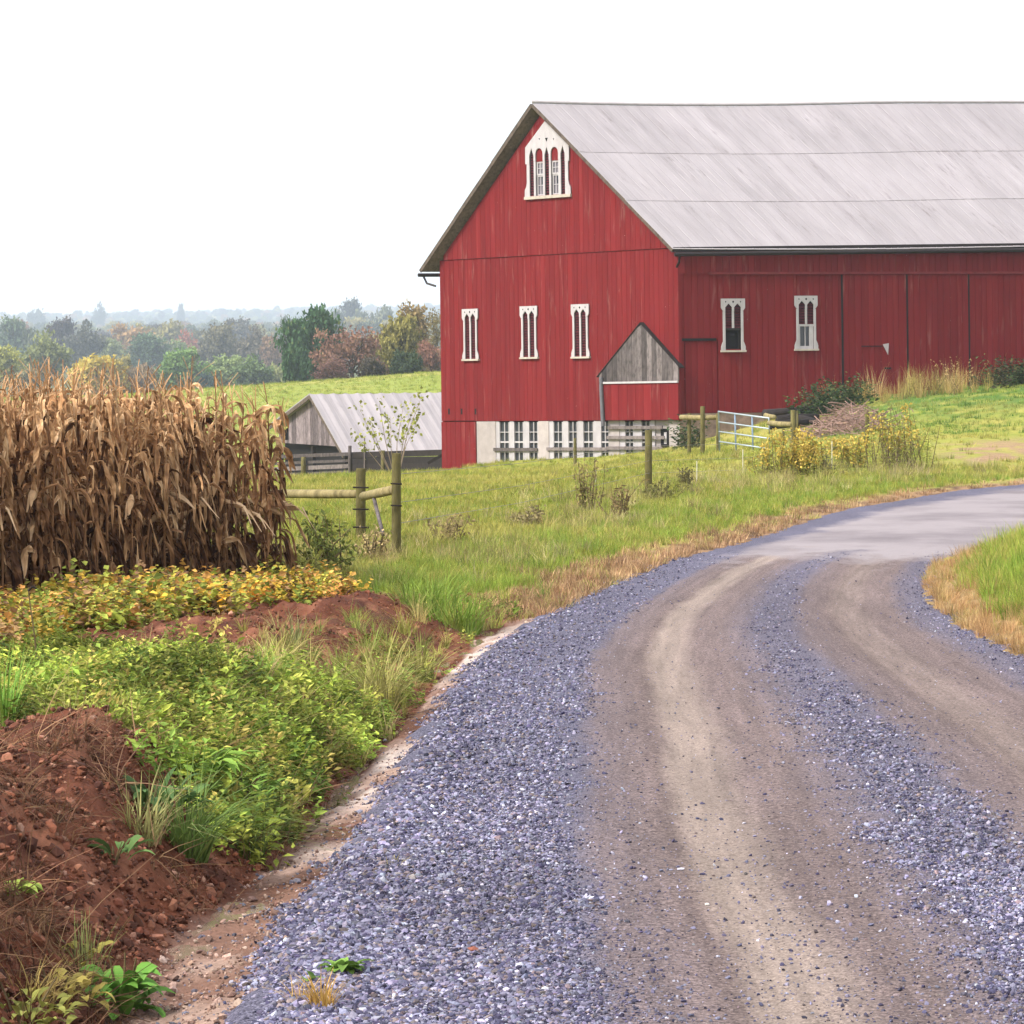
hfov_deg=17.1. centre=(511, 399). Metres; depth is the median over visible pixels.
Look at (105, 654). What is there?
bank weeds
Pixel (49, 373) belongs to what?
corn stalk
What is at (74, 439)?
corn stalk
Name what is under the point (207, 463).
corn stalk
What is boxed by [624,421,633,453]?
basement window
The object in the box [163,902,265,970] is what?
dirt
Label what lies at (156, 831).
grass tuft
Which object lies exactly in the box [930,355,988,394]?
weed
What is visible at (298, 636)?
grass tuft
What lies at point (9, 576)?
corn stalk
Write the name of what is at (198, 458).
corn stalk
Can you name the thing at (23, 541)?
corn stalk
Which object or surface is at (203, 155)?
sky
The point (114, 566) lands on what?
corn stalk
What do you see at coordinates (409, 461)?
board fence
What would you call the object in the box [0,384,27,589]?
corn stalk
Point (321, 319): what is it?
tree
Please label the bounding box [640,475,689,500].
weed
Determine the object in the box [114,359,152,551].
corn stalk
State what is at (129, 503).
corn stalk
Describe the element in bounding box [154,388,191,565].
corn stalk
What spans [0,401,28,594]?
corn stalk
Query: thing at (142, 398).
corn stalk
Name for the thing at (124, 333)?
tree
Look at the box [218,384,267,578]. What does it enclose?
corn stalk
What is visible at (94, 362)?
tree
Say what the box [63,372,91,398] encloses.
corn stalk
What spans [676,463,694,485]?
weed
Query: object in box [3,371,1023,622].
lawn grass
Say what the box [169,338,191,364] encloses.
tree
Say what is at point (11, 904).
dead thatch
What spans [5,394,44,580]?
corn stalk
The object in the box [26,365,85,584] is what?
corn stalk
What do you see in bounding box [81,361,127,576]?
corn stalk
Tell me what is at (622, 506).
weed
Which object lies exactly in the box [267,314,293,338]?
tree
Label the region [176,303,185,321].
tree
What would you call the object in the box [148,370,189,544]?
corn stalk
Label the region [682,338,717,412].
small door
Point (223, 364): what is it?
tree
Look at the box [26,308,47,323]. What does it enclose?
tree
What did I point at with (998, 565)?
corner grass
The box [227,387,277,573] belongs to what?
corn stalk
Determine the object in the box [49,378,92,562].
corn stalk
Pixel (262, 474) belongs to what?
corn stalk
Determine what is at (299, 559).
bramble
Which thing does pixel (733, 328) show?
window
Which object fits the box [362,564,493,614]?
grass tuft
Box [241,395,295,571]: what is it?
corn stalk
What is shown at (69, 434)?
corn stalk
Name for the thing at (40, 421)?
corn stalk
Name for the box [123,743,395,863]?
grass tuft
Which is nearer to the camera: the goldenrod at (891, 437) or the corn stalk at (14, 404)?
the corn stalk at (14, 404)
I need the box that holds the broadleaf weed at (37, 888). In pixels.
[3,877,44,897]
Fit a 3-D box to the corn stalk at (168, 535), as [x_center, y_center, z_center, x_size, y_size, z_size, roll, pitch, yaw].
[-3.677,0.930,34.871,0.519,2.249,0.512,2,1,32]
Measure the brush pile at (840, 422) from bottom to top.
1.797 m
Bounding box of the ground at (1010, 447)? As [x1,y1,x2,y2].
[0,315,1023,1023]
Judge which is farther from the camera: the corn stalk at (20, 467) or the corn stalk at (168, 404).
the corn stalk at (168, 404)
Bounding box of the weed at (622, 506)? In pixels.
[587,478,648,516]
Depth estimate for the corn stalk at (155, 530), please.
36.02 m
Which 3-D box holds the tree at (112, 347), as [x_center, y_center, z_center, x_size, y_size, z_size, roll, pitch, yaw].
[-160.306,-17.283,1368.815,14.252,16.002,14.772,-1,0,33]
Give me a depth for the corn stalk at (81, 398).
36.37 m
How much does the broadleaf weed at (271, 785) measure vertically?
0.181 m
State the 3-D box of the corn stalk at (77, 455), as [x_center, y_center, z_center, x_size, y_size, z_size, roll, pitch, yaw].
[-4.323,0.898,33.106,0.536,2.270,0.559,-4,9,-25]
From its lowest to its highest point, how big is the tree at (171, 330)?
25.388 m
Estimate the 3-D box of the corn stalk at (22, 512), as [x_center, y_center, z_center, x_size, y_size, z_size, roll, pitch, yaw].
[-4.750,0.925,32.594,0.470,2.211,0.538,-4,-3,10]
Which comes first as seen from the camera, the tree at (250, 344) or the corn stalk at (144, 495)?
the corn stalk at (144, 495)
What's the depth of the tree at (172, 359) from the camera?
766.91 m
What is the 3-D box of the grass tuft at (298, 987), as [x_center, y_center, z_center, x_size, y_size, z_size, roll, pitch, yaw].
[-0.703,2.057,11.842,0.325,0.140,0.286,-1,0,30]
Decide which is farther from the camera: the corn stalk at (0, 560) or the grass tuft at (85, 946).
the corn stalk at (0, 560)
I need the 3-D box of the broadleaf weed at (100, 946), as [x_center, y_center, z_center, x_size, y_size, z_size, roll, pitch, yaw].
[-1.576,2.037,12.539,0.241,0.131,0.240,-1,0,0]
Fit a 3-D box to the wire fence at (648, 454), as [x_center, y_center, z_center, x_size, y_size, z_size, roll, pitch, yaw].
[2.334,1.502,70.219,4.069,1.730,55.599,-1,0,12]
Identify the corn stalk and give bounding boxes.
[0,355,55,568]
[0,365,17,591]
[0,373,38,582]
[0,375,25,559]
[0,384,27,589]
[0,388,22,545]
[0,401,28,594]
[0,428,11,487]
[0,487,12,586]
[1,382,31,588]
[2,380,56,590]
[2,387,27,559]
[3,379,18,418]
[5,370,36,418]
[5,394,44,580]
[8,387,40,579]
[10,372,57,582]
[16,363,68,591]
[21,373,50,532]
[23,381,53,576]
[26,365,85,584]
[27,360,81,580]
[29,359,37,396]
[32,371,72,532]
[33,380,68,580]
[37,366,75,580]
[42,356,59,402]
[45,377,93,580]
[45,405,81,579]
[47,377,89,581]
[49,360,93,579]
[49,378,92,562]
[56,367,96,511]
[58,359,96,531]
[58,365,91,528]
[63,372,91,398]
[64,368,95,582]
[65,382,88,469]
[68,382,121,581]
[72,378,109,531]
[73,384,114,564]
[73,398,100,565]
[76,363,120,573]
[79,367,126,580]
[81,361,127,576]
[81,392,140,560]
[82,397,129,562]
[84,376,108,399]
[88,376,139,582]
[101,396,134,573]
[102,367,155,568]
[102,399,133,571]
[105,358,129,408]
[106,377,156,571]
[109,378,158,577]
[110,396,161,576]
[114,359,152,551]
[117,383,175,572]
[122,392,178,575]
[126,365,164,548]
[128,374,152,530]
[134,374,177,483]
[138,377,189,573]
[138,389,194,572]
[140,388,169,561]
[141,372,186,575]
[145,387,185,556]
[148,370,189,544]
[152,392,185,557]
[154,376,185,537]
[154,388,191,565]
[160,374,207,572]
[161,380,228,570]
[168,356,218,574]
[175,372,204,568]
[175,387,214,572]
[176,399,219,575]
[181,380,210,544]
[183,382,210,569]
[192,392,217,550]
[196,391,239,577]
[196,400,240,555]
[198,370,246,574]
[199,416,220,555]
[204,371,261,580]
[207,406,230,546]
[211,407,274,573]
[217,383,264,569]
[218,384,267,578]
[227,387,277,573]
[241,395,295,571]
[244,412,282,572]
[253,382,297,573]
[254,411,278,564]
[262,397,316,568]
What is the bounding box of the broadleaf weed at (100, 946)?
[58,935,113,965]
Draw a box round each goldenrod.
[743,441,790,474]
[766,426,826,477]
[819,436,850,456]
[829,435,870,467]
[858,403,942,469]
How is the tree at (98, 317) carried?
on the ground at (1010, 447)
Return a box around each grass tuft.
[0,640,43,726]
[1,949,143,1009]
[36,904,133,984]
[81,761,265,846]
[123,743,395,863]
[227,798,398,865]
[255,975,345,998]
[267,608,326,648]
[286,968,352,1006]
[305,625,482,709]
[344,629,506,680]
[357,556,433,588]
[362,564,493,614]
[386,581,524,634]
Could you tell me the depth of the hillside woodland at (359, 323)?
2523.45 m
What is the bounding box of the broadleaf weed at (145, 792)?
[122,766,215,813]
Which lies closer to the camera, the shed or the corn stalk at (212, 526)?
the corn stalk at (212, 526)
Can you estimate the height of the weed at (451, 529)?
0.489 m
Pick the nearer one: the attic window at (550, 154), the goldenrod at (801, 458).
the goldenrod at (801, 458)
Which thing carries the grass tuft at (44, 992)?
on the ground at (1010, 447)
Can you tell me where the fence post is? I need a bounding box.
[573,438,576,464]
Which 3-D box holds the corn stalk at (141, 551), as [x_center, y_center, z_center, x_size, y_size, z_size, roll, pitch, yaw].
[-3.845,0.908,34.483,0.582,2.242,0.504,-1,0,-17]
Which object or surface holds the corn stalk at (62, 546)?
on the ground at (1010, 447)
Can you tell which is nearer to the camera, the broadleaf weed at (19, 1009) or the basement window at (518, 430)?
the broadleaf weed at (19, 1009)
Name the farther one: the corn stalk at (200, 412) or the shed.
the shed
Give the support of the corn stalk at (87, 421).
on the ground at (1010, 447)
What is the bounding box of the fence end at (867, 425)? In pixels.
[865,413,891,446]
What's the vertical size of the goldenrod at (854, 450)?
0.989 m
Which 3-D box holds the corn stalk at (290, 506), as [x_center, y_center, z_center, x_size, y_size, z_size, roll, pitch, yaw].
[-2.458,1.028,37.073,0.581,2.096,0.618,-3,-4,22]
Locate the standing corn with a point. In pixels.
(21, 387)
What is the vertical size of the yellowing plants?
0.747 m
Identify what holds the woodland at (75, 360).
on the ground at (1010, 447)
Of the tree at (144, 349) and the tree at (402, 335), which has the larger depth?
the tree at (144, 349)
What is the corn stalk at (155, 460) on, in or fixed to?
on the ground at (1010, 447)
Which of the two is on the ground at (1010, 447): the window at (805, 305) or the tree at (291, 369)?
the tree at (291, 369)
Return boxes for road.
[224,484,1023,1023]
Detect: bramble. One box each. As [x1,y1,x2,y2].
[260,509,356,570]
[282,547,345,580]
[351,524,394,558]
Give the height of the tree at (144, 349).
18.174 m
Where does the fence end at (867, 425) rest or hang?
on the ground at (1010, 447)
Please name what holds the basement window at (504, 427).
in the barn
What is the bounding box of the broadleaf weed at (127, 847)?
[86,834,153,864]
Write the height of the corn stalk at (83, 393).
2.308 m
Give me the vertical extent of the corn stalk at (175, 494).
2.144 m
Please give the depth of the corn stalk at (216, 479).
35.95 m
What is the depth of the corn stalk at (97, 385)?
37.51 m
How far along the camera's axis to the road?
19.53 m
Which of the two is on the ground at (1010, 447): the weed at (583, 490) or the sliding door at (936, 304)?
the weed at (583, 490)
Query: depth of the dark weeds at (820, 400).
139.64 m
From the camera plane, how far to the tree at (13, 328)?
1446.53 m
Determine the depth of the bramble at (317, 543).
38.56 m
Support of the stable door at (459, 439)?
in the barn
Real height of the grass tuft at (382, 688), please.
0.596 m
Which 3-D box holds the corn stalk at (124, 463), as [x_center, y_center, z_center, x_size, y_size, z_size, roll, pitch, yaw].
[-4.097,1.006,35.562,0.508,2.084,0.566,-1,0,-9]
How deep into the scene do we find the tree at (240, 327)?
1745.60 m
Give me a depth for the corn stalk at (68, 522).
34.50 m
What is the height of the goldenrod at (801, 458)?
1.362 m
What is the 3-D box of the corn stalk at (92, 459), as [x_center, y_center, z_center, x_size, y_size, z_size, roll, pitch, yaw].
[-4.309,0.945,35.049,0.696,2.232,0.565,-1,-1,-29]
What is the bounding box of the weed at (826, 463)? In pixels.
[810,452,850,475]
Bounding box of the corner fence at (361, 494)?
[267,453,401,552]
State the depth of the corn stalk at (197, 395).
36.76 m
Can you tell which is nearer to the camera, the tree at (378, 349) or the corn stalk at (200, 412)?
the corn stalk at (200, 412)
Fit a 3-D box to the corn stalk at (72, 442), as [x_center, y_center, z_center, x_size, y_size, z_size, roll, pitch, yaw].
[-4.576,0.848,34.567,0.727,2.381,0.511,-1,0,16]
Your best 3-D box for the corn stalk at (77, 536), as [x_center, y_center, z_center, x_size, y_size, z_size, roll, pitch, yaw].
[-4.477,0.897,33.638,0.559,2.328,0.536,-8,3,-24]
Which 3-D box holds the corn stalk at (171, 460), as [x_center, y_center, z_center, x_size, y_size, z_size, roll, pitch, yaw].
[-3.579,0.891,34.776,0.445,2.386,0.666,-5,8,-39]
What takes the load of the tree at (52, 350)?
on the ground at (1010, 447)
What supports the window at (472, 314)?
in the barn
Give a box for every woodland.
[0,302,439,324]
[0,314,439,341]
[1,331,440,370]
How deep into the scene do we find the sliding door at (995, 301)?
147.90 m
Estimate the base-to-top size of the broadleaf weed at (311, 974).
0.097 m
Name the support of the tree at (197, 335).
on the ground at (1010, 447)
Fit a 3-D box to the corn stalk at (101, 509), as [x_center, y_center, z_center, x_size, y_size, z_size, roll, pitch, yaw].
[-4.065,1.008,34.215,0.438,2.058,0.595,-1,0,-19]
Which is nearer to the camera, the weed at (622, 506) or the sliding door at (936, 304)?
the weed at (622, 506)
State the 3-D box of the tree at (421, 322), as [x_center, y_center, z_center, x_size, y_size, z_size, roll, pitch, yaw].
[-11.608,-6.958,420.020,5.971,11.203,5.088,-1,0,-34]
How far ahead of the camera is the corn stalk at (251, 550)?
36.30 m
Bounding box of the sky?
[0,0,1023,315]
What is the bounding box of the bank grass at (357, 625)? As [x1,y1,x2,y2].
[0,570,561,840]
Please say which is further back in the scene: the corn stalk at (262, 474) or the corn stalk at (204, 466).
the corn stalk at (262, 474)
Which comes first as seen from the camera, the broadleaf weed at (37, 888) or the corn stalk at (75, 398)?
the broadleaf weed at (37, 888)
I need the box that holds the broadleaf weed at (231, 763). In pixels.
[159,745,264,780]
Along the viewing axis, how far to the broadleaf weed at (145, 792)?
15.39 m
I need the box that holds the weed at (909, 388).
[904,374,935,396]
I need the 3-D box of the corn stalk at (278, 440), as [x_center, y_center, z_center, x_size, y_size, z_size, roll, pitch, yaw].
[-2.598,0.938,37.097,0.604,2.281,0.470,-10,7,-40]
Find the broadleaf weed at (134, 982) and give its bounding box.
[79,952,175,1019]
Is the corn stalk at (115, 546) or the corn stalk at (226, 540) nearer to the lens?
the corn stalk at (115, 546)
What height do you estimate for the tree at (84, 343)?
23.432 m
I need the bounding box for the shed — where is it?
[269,392,442,473]
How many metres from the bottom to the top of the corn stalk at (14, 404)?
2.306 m
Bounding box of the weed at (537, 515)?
[507,505,545,525]
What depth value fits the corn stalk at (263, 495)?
36.87 m
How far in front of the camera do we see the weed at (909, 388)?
140.93 m
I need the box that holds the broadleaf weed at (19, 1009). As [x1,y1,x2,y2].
[0,976,81,1023]
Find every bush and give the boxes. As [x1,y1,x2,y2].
[359,354,385,377]
[389,348,423,374]
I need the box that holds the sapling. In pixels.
[347,386,428,471]
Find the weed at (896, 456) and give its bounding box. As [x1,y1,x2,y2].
[869,432,920,469]
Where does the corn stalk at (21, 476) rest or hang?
on the ground at (1010, 447)
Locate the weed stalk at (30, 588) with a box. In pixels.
[27,585,38,654]
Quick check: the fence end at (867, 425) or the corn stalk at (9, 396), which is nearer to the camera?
the corn stalk at (9, 396)
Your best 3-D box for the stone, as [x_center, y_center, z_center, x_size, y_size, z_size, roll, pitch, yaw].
[-0.147,2.089,12.958,0.043,0.023,0.036,-1,0,-6]
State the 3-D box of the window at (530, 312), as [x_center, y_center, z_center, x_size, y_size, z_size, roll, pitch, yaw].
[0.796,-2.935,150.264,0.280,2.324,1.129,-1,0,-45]
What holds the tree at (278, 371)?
on the ground at (1010, 447)
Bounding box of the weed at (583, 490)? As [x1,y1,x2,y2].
[572,457,608,511]
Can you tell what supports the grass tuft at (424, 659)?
on the ground at (1010, 447)
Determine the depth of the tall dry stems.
141.90 m
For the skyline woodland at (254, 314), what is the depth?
6193.78 m
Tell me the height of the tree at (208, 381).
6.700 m
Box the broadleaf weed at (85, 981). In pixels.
[28,958,115,1013]
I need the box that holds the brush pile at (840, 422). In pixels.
[785,398,915,441]
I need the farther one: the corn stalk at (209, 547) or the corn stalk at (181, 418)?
the corn stalk at (209, 547)
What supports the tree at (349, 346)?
on the ground at (1010, 447)
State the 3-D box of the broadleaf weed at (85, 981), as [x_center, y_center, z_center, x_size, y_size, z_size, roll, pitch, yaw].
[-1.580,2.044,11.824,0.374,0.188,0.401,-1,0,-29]
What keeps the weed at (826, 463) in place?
on the ground at (1010, 447)
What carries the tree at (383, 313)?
on the ground at (1010, 447)
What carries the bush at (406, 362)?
on the ground at (1010, 447)
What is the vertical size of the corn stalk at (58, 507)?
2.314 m
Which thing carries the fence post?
on the ground at (1010, 447)
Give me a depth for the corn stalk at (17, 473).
33.57 m
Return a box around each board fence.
[274,446,351,475]
[352,438,441,472]
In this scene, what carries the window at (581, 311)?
in the barn
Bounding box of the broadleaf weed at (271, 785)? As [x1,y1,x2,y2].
[210,771,291,802]
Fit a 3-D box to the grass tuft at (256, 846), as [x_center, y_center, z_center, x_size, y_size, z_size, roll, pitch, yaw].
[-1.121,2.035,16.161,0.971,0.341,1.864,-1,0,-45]
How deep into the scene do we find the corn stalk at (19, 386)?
36.25 m
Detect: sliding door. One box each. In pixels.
[841,274,906,401]
[906,274,968,390]
[968,274,1023,385]
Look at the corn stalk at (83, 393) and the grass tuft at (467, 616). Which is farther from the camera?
the corn stalk at (83, 393)
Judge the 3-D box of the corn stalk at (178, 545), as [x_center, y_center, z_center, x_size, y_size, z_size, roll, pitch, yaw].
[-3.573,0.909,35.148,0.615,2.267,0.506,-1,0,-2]
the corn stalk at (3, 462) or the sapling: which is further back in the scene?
the sapling
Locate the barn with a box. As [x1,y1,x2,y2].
[418,100,1023,469]
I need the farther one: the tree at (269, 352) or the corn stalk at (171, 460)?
the tree at (269, 352)
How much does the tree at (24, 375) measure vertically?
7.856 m
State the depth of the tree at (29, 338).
1445.59 m
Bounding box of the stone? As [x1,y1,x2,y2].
[468,946,477,950]
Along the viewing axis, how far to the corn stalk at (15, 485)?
33.71 m
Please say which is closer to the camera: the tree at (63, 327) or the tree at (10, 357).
the tree at (10, 357)
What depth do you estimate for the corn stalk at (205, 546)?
35.70 m
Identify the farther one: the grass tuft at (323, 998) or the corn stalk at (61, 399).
the corn stalk at (61, 399)
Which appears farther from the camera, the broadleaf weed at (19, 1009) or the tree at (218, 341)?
the tree at (218, 341)
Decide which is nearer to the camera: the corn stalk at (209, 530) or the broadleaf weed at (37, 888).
the broadleaf weed at (37, 888)
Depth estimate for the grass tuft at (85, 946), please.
12.46 m
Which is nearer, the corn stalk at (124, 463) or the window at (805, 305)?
the corn stalk at (124, 463)
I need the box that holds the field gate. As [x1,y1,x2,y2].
[718,411,769,451]
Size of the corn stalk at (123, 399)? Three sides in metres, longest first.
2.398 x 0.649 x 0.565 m
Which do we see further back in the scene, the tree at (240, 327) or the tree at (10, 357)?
the tree at (240, 327)
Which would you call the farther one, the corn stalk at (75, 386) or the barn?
the barn
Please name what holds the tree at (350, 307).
on the ground at (1010, 447)
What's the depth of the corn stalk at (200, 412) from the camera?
36.96 m
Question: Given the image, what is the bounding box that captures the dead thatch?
[0,599,468,1023]
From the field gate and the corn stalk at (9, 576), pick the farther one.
the field gate
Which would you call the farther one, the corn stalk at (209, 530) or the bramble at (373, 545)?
the bramble at (373, 545)
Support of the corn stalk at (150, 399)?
on the ground at (1010, 447)
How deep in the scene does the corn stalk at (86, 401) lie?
34.52 m
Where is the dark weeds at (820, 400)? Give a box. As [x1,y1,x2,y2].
[664,353,1023,450]
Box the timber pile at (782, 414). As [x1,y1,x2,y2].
[762,406,818,429]
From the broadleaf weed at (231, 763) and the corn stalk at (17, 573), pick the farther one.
the corn stalk at (17, 573)
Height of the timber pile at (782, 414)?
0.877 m
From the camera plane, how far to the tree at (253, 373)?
748.10 m
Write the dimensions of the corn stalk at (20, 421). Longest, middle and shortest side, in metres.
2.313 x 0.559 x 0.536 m
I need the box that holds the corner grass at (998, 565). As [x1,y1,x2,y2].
[211,429,1023,654]
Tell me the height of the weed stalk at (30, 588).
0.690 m
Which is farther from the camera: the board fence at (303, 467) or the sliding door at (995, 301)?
the board fence at (303, 467)
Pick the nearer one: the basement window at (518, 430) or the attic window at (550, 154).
the attic window at (550, 154)
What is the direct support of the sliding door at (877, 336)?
in the barn
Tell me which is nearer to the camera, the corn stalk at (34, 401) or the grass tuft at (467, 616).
the grass tuft at (467, 616)
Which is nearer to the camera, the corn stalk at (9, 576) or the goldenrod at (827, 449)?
the corn stalk at (9, 576)
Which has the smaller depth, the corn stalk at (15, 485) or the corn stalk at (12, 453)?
the corn stalk at (15, 485)
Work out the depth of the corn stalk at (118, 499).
35.31 m
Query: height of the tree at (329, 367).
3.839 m
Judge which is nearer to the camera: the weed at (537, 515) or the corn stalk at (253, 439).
the corn stalk at (253, 439)
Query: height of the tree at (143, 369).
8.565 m
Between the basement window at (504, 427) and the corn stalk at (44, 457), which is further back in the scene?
the basement window at (504, 427)
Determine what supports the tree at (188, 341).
on the ground at (1010, 447)
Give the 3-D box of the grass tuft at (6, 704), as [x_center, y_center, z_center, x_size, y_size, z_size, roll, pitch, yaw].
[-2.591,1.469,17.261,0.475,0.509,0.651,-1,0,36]
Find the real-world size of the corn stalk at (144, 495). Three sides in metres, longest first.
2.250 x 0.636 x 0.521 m
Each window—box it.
[461,309,479,360]
[499,422,509,461]
[513,422,523,460]
[519,306,538,358]
[524,121,571,199]
[528,422,538,459]
[553,422,562,458]
[567,422,577,457]
[570,304,590,358]
[582,422,593,457]
[600,422,608,455]
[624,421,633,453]
[641,421,650,451]
[720,299,746,351]
[794,296,818,350]
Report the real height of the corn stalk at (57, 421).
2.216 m
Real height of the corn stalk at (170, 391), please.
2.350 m
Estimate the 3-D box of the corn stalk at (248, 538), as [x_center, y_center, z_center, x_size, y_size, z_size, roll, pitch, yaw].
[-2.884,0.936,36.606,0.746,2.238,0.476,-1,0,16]
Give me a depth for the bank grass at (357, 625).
23.61 m
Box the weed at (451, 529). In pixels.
[423,513,475,543]
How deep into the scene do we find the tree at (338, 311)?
2047.10 m
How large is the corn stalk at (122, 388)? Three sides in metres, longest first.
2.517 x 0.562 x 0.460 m
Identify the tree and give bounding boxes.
[0,314,29,356]
[0,343,26,389]
[6,367,43,395]
[16,327,74,386]
[17,326,46,354]
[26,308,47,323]
[46,315,76,373]
[61,318,107,362]
[66,353,132,394]
[91,301,107,325]
[93,337,128,364]
[107,321,155,354]
[116,353,132,393]
[124,330,171,368]
[127,362,159,392]
[135,318,184,343]
[153,346,217,389]
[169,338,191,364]
[172,328,201,350]
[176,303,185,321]
[187,328,207,346]
[197,321,241,364]
[199,371,214,387]
[202,353,244,386]
[223,315,258,341]
[228,353,275,385]
[234,324,269,367]
[258,333,283,367]
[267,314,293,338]
[267,361,288,383]
[270,312,313,382]
[290,302,345,380]
[309,325,388,377]
[309,353,353,379]
[325,307,347,333]
[339,296,361,319]
[349,304,393,326]
[358,323,390,375]
[374,310,425,367]
[396,299,435,371]
[417,339,440,371]
[419,307,440,371]
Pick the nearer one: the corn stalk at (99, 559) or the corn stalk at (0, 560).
the corn stalk at (0, 560)
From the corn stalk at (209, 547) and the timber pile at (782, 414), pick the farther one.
the timber pile at (782, 414)
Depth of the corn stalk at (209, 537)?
37.16 m
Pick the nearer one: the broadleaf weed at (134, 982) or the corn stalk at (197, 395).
the broadleaf weed at (134, 982)
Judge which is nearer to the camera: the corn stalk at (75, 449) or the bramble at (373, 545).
the corn stalk at (75, 449)
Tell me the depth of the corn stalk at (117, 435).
34.23 m
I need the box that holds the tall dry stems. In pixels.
[818,355,1006,403]
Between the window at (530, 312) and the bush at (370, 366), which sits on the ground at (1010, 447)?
the bush at (370, 366)
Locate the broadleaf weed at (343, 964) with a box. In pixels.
[317,957,372,973]
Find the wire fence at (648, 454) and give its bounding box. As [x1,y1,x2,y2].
[402,430,864,522]
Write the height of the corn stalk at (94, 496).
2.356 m
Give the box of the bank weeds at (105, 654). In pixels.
[0,577,530,870]
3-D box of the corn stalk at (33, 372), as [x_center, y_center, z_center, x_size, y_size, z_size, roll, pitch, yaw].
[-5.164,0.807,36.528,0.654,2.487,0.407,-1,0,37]
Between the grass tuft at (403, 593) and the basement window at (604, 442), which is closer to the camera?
the grass tuft at (403, 593)
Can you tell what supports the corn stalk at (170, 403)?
on the ground at (1010, 447)
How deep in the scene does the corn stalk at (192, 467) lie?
35.46 m
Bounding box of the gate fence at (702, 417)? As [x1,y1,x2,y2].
[679,406,797,453]
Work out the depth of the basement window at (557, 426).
149.21 m
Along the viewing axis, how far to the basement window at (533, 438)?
150.30 m
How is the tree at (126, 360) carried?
on the ground at (1010, 447)
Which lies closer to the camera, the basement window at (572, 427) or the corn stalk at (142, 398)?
the corn stalk at (142, 398)
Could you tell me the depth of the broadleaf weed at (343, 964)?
12.40 m
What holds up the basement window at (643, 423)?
in the barn
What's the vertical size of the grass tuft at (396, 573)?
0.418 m
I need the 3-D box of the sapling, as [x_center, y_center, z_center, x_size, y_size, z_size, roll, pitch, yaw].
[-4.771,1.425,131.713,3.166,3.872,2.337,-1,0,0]
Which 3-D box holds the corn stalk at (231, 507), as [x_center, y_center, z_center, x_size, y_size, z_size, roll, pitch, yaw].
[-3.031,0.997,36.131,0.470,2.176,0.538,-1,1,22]
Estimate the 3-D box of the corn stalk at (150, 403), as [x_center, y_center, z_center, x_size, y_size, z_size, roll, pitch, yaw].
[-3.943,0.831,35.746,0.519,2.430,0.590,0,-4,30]
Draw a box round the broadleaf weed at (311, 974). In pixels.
[302,969,324,980]
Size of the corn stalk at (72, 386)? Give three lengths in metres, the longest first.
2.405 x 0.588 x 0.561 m
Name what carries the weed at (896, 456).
on the ground at (1010, 447)
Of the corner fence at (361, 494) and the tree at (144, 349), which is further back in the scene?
the tree at (144, 349)
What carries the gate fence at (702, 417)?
on the ground at (1010, 447)
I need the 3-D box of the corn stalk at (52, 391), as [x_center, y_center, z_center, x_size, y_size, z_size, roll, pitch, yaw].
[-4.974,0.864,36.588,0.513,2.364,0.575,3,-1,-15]
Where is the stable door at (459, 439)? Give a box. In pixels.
[441,422,476,469]
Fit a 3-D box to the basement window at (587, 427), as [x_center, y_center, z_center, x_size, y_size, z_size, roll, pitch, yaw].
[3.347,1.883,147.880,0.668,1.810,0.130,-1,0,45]
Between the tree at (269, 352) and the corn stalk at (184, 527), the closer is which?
the corn stalk at (184, 527)
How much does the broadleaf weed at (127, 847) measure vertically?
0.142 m
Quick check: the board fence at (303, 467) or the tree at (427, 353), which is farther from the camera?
the tree at (427, 353)
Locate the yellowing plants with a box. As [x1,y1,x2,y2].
[0,553,371,645]

